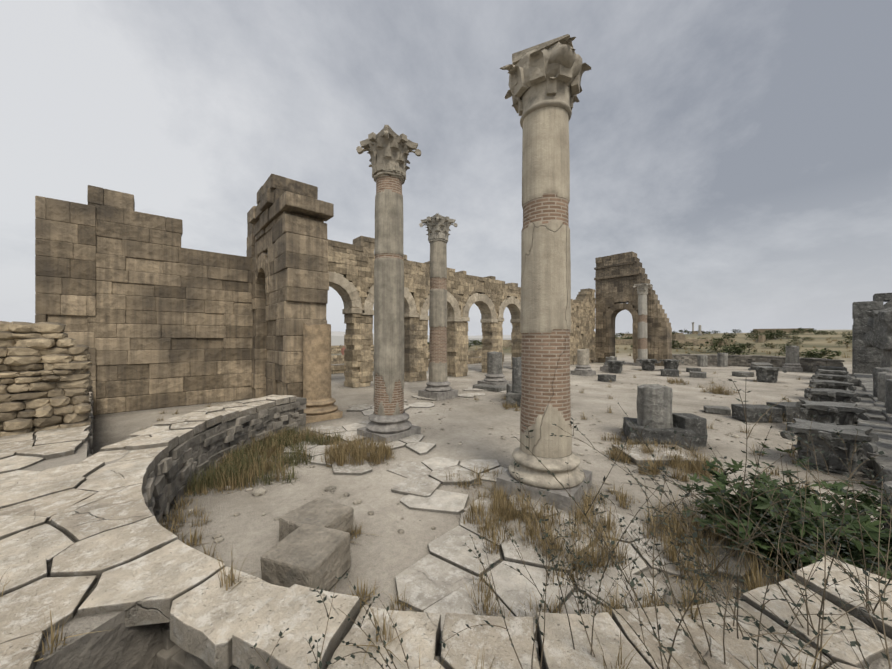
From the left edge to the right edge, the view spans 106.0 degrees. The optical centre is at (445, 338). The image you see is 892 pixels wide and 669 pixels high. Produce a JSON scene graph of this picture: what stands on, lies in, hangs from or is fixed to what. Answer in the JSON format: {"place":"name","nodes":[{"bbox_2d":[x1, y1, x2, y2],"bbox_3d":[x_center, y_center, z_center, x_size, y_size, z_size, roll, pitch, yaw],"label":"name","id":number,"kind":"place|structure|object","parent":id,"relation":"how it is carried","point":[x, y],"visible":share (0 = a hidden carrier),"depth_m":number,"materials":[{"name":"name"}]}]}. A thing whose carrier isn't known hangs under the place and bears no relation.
{"place":"outdoors","nodes":[
{"label":"outdoors","id":0,"kind":"place"},
{"bbox_2d":[0,0,891,335],"label":"sky","id":1,"kind":"structure","parent":0,"point":[741,149],"materials":[{"name":"grey"}]},
{"bbox_2d":[92,329,883,640],"bbox_3d":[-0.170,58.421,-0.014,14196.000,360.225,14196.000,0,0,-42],"label":"terrain","id":2,"kind":"structure","parent":0,"point":[385,554],"depth_m":7.35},
{"bbox_2d":[35,185,256,414],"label":"ashlar wall","id":3,"kind":"structure","parent":2,"relation":"on","point":[148,310],"depth_m":12.16,"materials":[{"name":"beige stone"}]},
{"bbox_2d":[183,424,343,500],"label":"dry grass","id":4,"kind":"structure","parent":2,"relation":"on","point":[238,453],"depth_m":6.73,"materials":[{"name":"brown plant"}]},
{"bbox_2d":[249,174,333,397],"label":"stone pillar","id":5,"kind":"structure","parent":2,"relation":"on","point":[288,217],"depth_m":11.62,"materials":[{"name":"beige stone"}]},
{"bbox_2d":[260,524,350,590],"bbox_3d":[-1.490,2.411,3.627,0.682,0.415,0.632,-1,1,20],"label":"stone block","id":6,"kind":"object","parent":2,"relation":"on","point":[311,556],"visible":0.9,"depth_m":3.47,"materials":[{"name":"beige stone"}]},
{"bbox_2d":[87,391,539,668],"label":"low curved wall","id":7,"kind":"structure","parent":2,"relation":"on","point":[167,479],"depth_m":6.00,"materials":[{"name":"grey stone"}]},
{"bbox_2d":[279,498,353,541],"bbox_3d":[-1.690,2.444,4.409,0.688,0.345,0.655,0,0,28],"label":"stone block","id":8,"kind":"object","parent":2,"relation":"on","point":[322,512],"visible":0.69,"depth_m":4.34,"materials":[{"name":"beige stone"}]},
{"bbox_2d":[303,322,342,423],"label":"column","id":9,"kind":"structure","parent":2,"relation":"on","point":[321,405],"depth_m":10.71,"materials":[{"name":"beige stone"}]},
{"bbox_2d":[319,421,435,454],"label":"paving stones","id":10,"kind":"object","parent":2,"relation":"on","point":[413,443],"visible":0.54,"depth_m":8.41,"materials":[{"name":"beige stone"}]},
{"bbox_2d":[356,125,420,442],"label":"column","id":11,"kind":"structure","parent":2,"relation":"on","point":[388,148],"depth_m":8.68,"materials":[{"name":"beige stone"}]},
{"bbox_2d":[331,344,503,373],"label":"forum blocks","id":12,"kind":"structure","parent":2,"relation":"on","point":[473,358],"depth_m":34.50,"materials":[{"name":"beige stone"}]},
{"bbox_2d":[347,387,506,415],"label":"paving stones","id":13,"kind":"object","parent":2,"relation":"on","point":[365,409],"depth_m":12.94,"materials":[{"name":"grey stone"}]},
{"bbox_2d":[473,384,505,391],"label":"stone slab","id":14,"kind":"structure","parent":13,"relation":"on","point":[495,388],"depth_m":16.74,"materials":[{"name":"grey stone"}]},
{"bbox_2d":[418,213,457,400],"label":"column","id":15,"kind":"structure","parent":2,"relation":"on","point":[438,387],"depth_m":14.55,"materials":[{"name":"beige stone"}]},
{"bbox_2d":[0,370,890,668],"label":"dry grass","id":16,"kind":"structure","parent":2,"relation":"on","point":[344,452],"depth_m":4.56,"materials":[{"name":"brown plant"}]},
{"bbox_2d":[327,236,573,387],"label":"arcade wall","id":17,"kind":"structure","parent":2,"relation":"on","point":[353,263],"depth_m":20.38,"materials":[{"name":"beige stone"}]},
{"bbox_2d":[328,271,520,322],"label":"arches","id":18,"kind":"structure","parent":17,"relation":"attached to","point":[344,288],"depth_m":20.84,"materials":[{"name":"beige stone"}]},
{"bbox_2d":[22,397,891,668],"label":"ground","id":19,"kind":"structure","parent":2,"relation":"on","point":[120,646],"depth_m":1.99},
{"bbox_2d":[0,321,92,436],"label":"rubble wall","id":20,"kind":"structure","parent":19,"relation":"on","point":[46,382],"depth_m":5.88,"materials":[{"name":"beige stone"}]},
{"bbox_2d":[0,391,891,668],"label":"stone paving","id":21,"kind":"structure","parent":19,"relation":"on","point":[136,558],"depth_m":2.02,"materials":[{"name":"beige stone"}]},
{"bbox_2d":[249,375,891,668],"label":"weeds","id":22,"kind":"object","parent":21,"relation":"on","point":[702,574],"visible":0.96,"depth_m":1.59,"materials":[{"name":"plant"}]},
{"bbox_2d":[477,351,511,385],"bbox_3d":[2.608,1.669,17.951,1.316,1.896,1.320,0,0,-42],"label":"stump","id":23,"kind":"object","parent":2,"relation":"on","point":[494,375],"visible":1,"depth_m":17.59,"materials":[{"name":"grey stone"}]},
{"bbox_2d":[506,384,511,392],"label":"stone block","id":24,"kind":"object","parent":2,"relation":"on","point":[508,387],"visible":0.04,"depth_m":14.83,"materials":[{"name":"grey stone"}]},
{"bbox_2d":[506,391,521,405],"bbox_3d":[2.849,2.365,13.113,0.799,0.531,0.785,0,0,31],"label":"stone block","id":25,"kind":"object","parent":2,"relation":"on","point":[512,398],"visible":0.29,"depth_m":12.87,"materials":[{"name":"grey stone"}]},
{"bbox_2d":[160,366,876,602],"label":"pebbles","id":26,"kind":"object","parent":2,"relation":"on","point":[256,492],"visible":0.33,"depth_m":6.22,"materials":[{"name":"grey stone"}]},
{"bbox_2d":[395,489,665,647],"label":"paving stones","id":27,"kind":"object","parent":2,"relation":"on","point":[433,584],"visible":0.5,"depth_m":3.62,"materials":[{"name":"beige stone"}]},
{"bbox_2d":[283,426,789,587],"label":"paving stones","id":28,"kind":"object","parent":2,"relation":"on","point":[422,480],"visible":0.35,"depth_m":5.25,"materials":[{"name":"beige stone"}]},
{"bbox_2d":[496,34,591,512],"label":"column","id":29,"kind":"structure","parent":2,"relation":"on","point":[544,84],"depth_m":5.48,"materials":[{"name":"beige stone"}]},
{"bbox_2d":[570,349,595,375],"bbox_3d":[9.760,1.688,23.902,1.264,1.866,1.262,0,0,-42],"label":"stump","id":30,"kind":"object","parent":2,"relation":"on","point":[583,367],"visible":1,"depth_m":23.53,"materials":[{"name":"beige stone"}]},
{"bbox_2d":[573,288,595,364],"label":"wall","id":31,"kind":"structure","parent":2,"relation":"on","point":[584,318],"depth_m":34.82,"materials":[{"name":"beige stone"}]},
{"bbox_2d":[340,328,851,358],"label":"grassy field","id":32,"kind":"structure","parent":2,"relation":"on","point":[740,348],"depth_m":62.28,"materials":[{"name":"plant"}]},
{"bbox_2d":[598,374,615,381],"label":"stone block","id":33,"kind":"object","parent":2,"relation":"on","point":[602,377],"visible":0.85,"depth_m":20.19,"materials":[{"name":"grey stone"}]},
{"bbox_2d":[600,356,622,370],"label":"stone blocks","id":34,"kind":"structure","parent":2,"relation":"on","point":[605,367],"depth_m":26.78,"materials":[{"name":"grey stone"}]},
{"bbox_2d":[604,360,625,372],"bbox_3d":[12.755,2.167,25.349,1.270,0.921,1.259,0,0,37],"label":"column capital","id":35,"kind":"object","parent":2,"relation":"on","point":[614,366],"visible":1,"depth_m":25.00,"materials":[{"name":"grey stone"}]},
{"bbox_2d":[594,251,671,365],"bbox_3d":[18.814,-3.014,34.194,1.700,11.261,6.803,0,0,-42],"label":"archway","id":36,"kind":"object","parent":2,"relation":"on","point":[618,277],"depth_m":33.98,"materials":[{"name":"brown stone"}]},
{"bbox_2d":[633,283,651,365],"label":"column","id":37,"kind":"structure","parent":2,"relation":"on","point":[642,293],"depth_m":31.34,"materials":[{"name":"beige stone"}]},
{"bbox_2d":[639,359,658,370],"bbox_3d":[16.411,2.172,27.253,1.282,0.928,1.291,0,0,26],"label":"column capital","id":38,"kind":"object","parent":2,"relation":"on","point":[648,364],"visible":1,"depth_m":26.91,"materials":[{"name":"grey stone"}]},
{"bbox_2d":[502,328,812,346],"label":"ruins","id":39,"kind":"object","parent":2,"relation":"on","point":[675,337],"visible":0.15,"depth_m":75.69,"materials":[{"name":"brown stone"}]},
{"bbox_2d":[622,417,694,449],"bbox_3d":[5.343,2.402,8.550,1.386,0.472,1.189,0,0,20],"label":"stone block","id":40,"kind":"object","parent":2,"relation":"on","point":[665,436],"visible":0.73,"depth_m":8.07,"materials":[{"name":"grey stone"}]},
{"bbox_2d":[637,384,672,428],"bbox_3d":[5.301,1.702,8.556,0.786,1.022,0.769,0,0,17],"label":"column stump","id":41,"kind":"object","parent":40,"relation":"on","point":[654,405],"visible":0.98,"depth_m":8.25,"materials":[{"name":"grey stone"}]},
{"bbox_2d":[612,444,706,464],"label":"slab","id":42,"kind":"structure","parent":2,"relation":"on","point":[636,454],"depth_m":7.25,"materials":[{"name":"beige stone"}]},
{"bbox_2d":[660,369,678,376],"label":"stone block","id":43,"kind":"object","parent":2,"relation":"on","point":[670,372],"visible":0.92,"depth_m":22.84,"materials":[{"name":"grey stone"}]},
{"bbox_2d":[659,359,683,369],"bbox_3d":[17.870,2.165,26.660,1.298,0.917,1.266,0,0,-15],"label":"column capital","id":44,"kind":"object","parent":2,"relation":"on","point":[671,364],"visible":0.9,"depth_m":26.33,"materials":[{"name":"grey stone"}]},
{"bbox_2d":[672,413,707,446],"bbox_3d":[6.003,2.271,8.328,0.593,0.740,0.543,0,0,-3],"label":"stone block","id":45,"kind":"object","parent":2,"relation":"on","point":[696,424],"visible":0.54,"depth_m":8.08,"materials":[{"name":"grey stone"}]},
{"bbox_2d":[686,368,700,371],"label":"stone block","id":46,"kind":"object","parent":2,"relation":"on","point":[693,369],"visible":0.79,"depth_m":25.59,"materials":[{"name":"grey stone"}]},
{"bbox_2d":[689,371,706,377],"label":"stone block","id":47,"kind":"object","parent":2,"relation":"on","point":[695,374],"visible":0.96,"depth_m":22.16,"materials":[{"name":"grey stone"}]},
{"bbox_2d":[698,325,701,334],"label":"column","id":48,"kind":"structure","parent":2,"relation":"on","point":[699,329],"depth_m":121.68,"materials":[{"name":"grey stone"}]},
{"bbox_2d":[697,355,707,366],"bbox_3d":[23.649,2.095,31.003,0.763,1.037,0.781,0,0,0],"label":"drum","id":49,"kind":"object","parent":2,"relation":"on","point":[702,360],"visible":1,"depth_m":30.73,"materials":[{"name":"grey stone"}]},
{"bbox_2d":[704,405,730,414],"bbox_3d":[9.464,2.512,11.733,0.714,0.231,0.528,0,0,31],"label":"stone block","id":50,"kind":"object","parent":2,"relation":"on","point":[723,410],"visible":1,"depth_m":11.57,"materials":[{"name":"grey stone"}]},
{"bbox_2d":[717,353,727,366],"bbox_3d":[25.262,1.970,30.694,0.776,1.286,0.778,0,0,-31],"label":"drum","id":51,"kind":"object","parent":2,"relation":"on","point":[722,359],"visible":1,"depth_m":30.40,"materials":[{"name":"grey stone"}]},
{"bbox_2d":[732,371,753,376],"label":"stone block","id":52,"kind":"object","parent":2,"relation":"on","point":[740,373],"visible":0.94,"depth_m":22.63,"materials":[{"name":"grey stone"}]},
{"bbox_2d":[731,404,782,422],"bbox_3d":[9.859,2.388,10.681,1.084,0.481,0.639,0,0,3],"label":"stone block","id":53,"kind":"object","parent":2,"relation":"on","point":[752,412],"visible":0.81,"depth_m":10.40,"materials":[{"name":"grey stone"}]},
{"bbox_2d":[672,354,844,371],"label":"wall","id":54,"kind":"structure","parent":2,"relation":"on","point":[810,364],"depth_m":29.99,"materials":[{"name":"grey stone"}]},
{"bbox_2d":[751,362,773,369],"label":"stone block","id":55,"kind":"object","parent":2,"relation":"on","point":[760,364],"visible":0.52,"depth_m":27.07,"materials":[{"name":"grey stone"}]},
{"bbox_2d":[748,366,786,382],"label":"stone block","id":56,"kind":"structure","parent":2,"relation":"on","point":[769,374],"depth_m":19.73,"materials":[{"name":"grey stone"}]},
{"bbox_2d":[672,442,891,580],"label":"fig bush","id":57,"kind":"object","parent":2,"relation":"on","point":[760,504],"visible":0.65,"depth_m":3.67,"materials":[{"name":"green plant"}]},
{"bbox_2d":[766,402,806,421],"bbox_3d":[11.102,2.366,10.784,1.090,0.533,0.695,0,0,0],"label":"stone block","id":58,"kind":"object","parent":2,"relation":"on","point":[792,409],"visible":0.4,"depth_m":10.47,"materials":[{"name":"grey stone"}]},
{"bbox_2d":[782,345,802,371],"bbox_3d":[27.349,1.596,26.529,1.122,2.054,1.122,0,0,-42],"label":"stone pedestal","id":59,"kind":"object","parent":2,"relation":"on","point":[792,364],"visible":1,"depth_m":26.22,"materials":[{"name":"grey stone"}]},
{"bbox_2d":[780,418,878,474],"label":"stone block","id":60,"kind":"structure","parent":2,"relation":"on","point":[832,440],"depth_m":6.52,"materials":[{"name":"grey stone"}]},
{"bbox_2d":[811,373,852,381],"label":"stone step","id":61,"kind":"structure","parent":2,"relation":"on","point":[841,378],"depth_m":15.96,"materials":[{"name":"grey stone"}]},
{"bbox_2d":[817,366,846,370],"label":"stone slab","id":62,"kind":"structure","parent":2,"relation":"on","point":[832,368],"depth_m":20.64,"materials":[{"name":"grey stone"}]},
{"bbox_2d":[795,399,869,425],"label":"stone step","id":63,"kind":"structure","parent":2,"relation":"on","point":[838,413],"depth_m":8.88,"materials":[{"name":"grey stone"}]},
{"bbox_2d":[804,388,860,402],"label":"stone step","id":64,"kind":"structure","parent":2,"relation":"on","point":[826,394],"depth_m":11.26,"materials":[{"name":"grey stone"}]},
{"bbox_2d":[815,369,849,374],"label":"stone slab","id":65,"kind":"structure","parent":2,"relation":"on","point":[833,372],"depth_m":18.29,"materials":[{"name":"grey stone"}]},
{"bbox_2d":[809,379,856,390],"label":"stone step","id":66,"kind":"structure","parent":2,"relation":"on","point":[827,384],"depth_m":13.58,"materials":[{"name":"grey stone"}]},
{"bbox_2d":[847,373,891,482],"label":"stone steps","id":67,"kind":"structure","parent":2,"relation":"on","point":[879,422],"depth_m":9.28,"materials":[{"name":"grey stone"}]},
{"bbox_2d":[872,368,891,396],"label":"stone block","id":68,"kind":"structure","parent":67,"relation":"on","point":[875,374],"depth_m":12.94,"materials":[{"name":"grey stone"}]},
{"bbox_2d":[877,372,891,401],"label":"stone block","id":69,"kind":"structure","parent":67,"relation":"on","point":[881,386],"depth_m":11.90,"materials":[{"name":"grey stone"}]},
{"bbox_2d":[884,374,891,406],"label":"stone block","id":70,"kind":"structure","parent":67,"relation":"on","point":[888,376],"depth_m":11.01,"materials":[{"name":"grey stone"}]},
{"bbox_2d":[886,379,891,413],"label":"stone block","id":71,"kind":"structure","parent":67,"relation":"on","point":[888,395],"depth_m":10.07,"materials":[{"name":"grey stone"}]},
{"bbox_2d":[852,293,891,375],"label":"cross wall","id":72,"kind":"structure","parent":2,"relation":"on","point":[866,360],"depth_m":22.61,"materials":[{"name":"grey stone"}]},
{"bbox_2d":[880,481,891,568],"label":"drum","id":73,"kind":"object","parent":2,"relation":"on","point":[887,485],"visible":0.23,"depth_m":3.60,"materials":[{"name":"grey stone"}]},
{"bbox_2d":[881,350,891,367],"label":"stone block","id":74,"kind":"structure","parent":2,"relation":"on","point":[886,360],"depth_m":18.96,"materials":[{"name":"grey stone"}]},
{"bbox_2d":[862,307,891,349],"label":"chunk","id":75,"kind":"object","parent":74,"relation":"on","point":[878,335],"visible":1,"depth_m":18.90,"materials":[{"name":"grey stone"}]},
{"bbox_2d":[512,357,521,392],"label":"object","id":76,"kind":"object","parent":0,"point":[516,375],"visible":0.54,"depth_m":12.89,"materials":[{"name":"grey stone"}]},
{"bbox_2d":[331,329,851,345],"bbox_3d":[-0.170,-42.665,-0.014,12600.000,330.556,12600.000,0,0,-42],"label":"hills","id":77,"kind":"structure","parent":0,"point":[337,337],"depth_m":5179.19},
{"bbox_2d":[468,335,850,359],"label":"bushes","id":78,"kind":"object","parent":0,"point":[752,345],"depth_m":56.08,"materials":[{"name":"green plant"}]}
]}

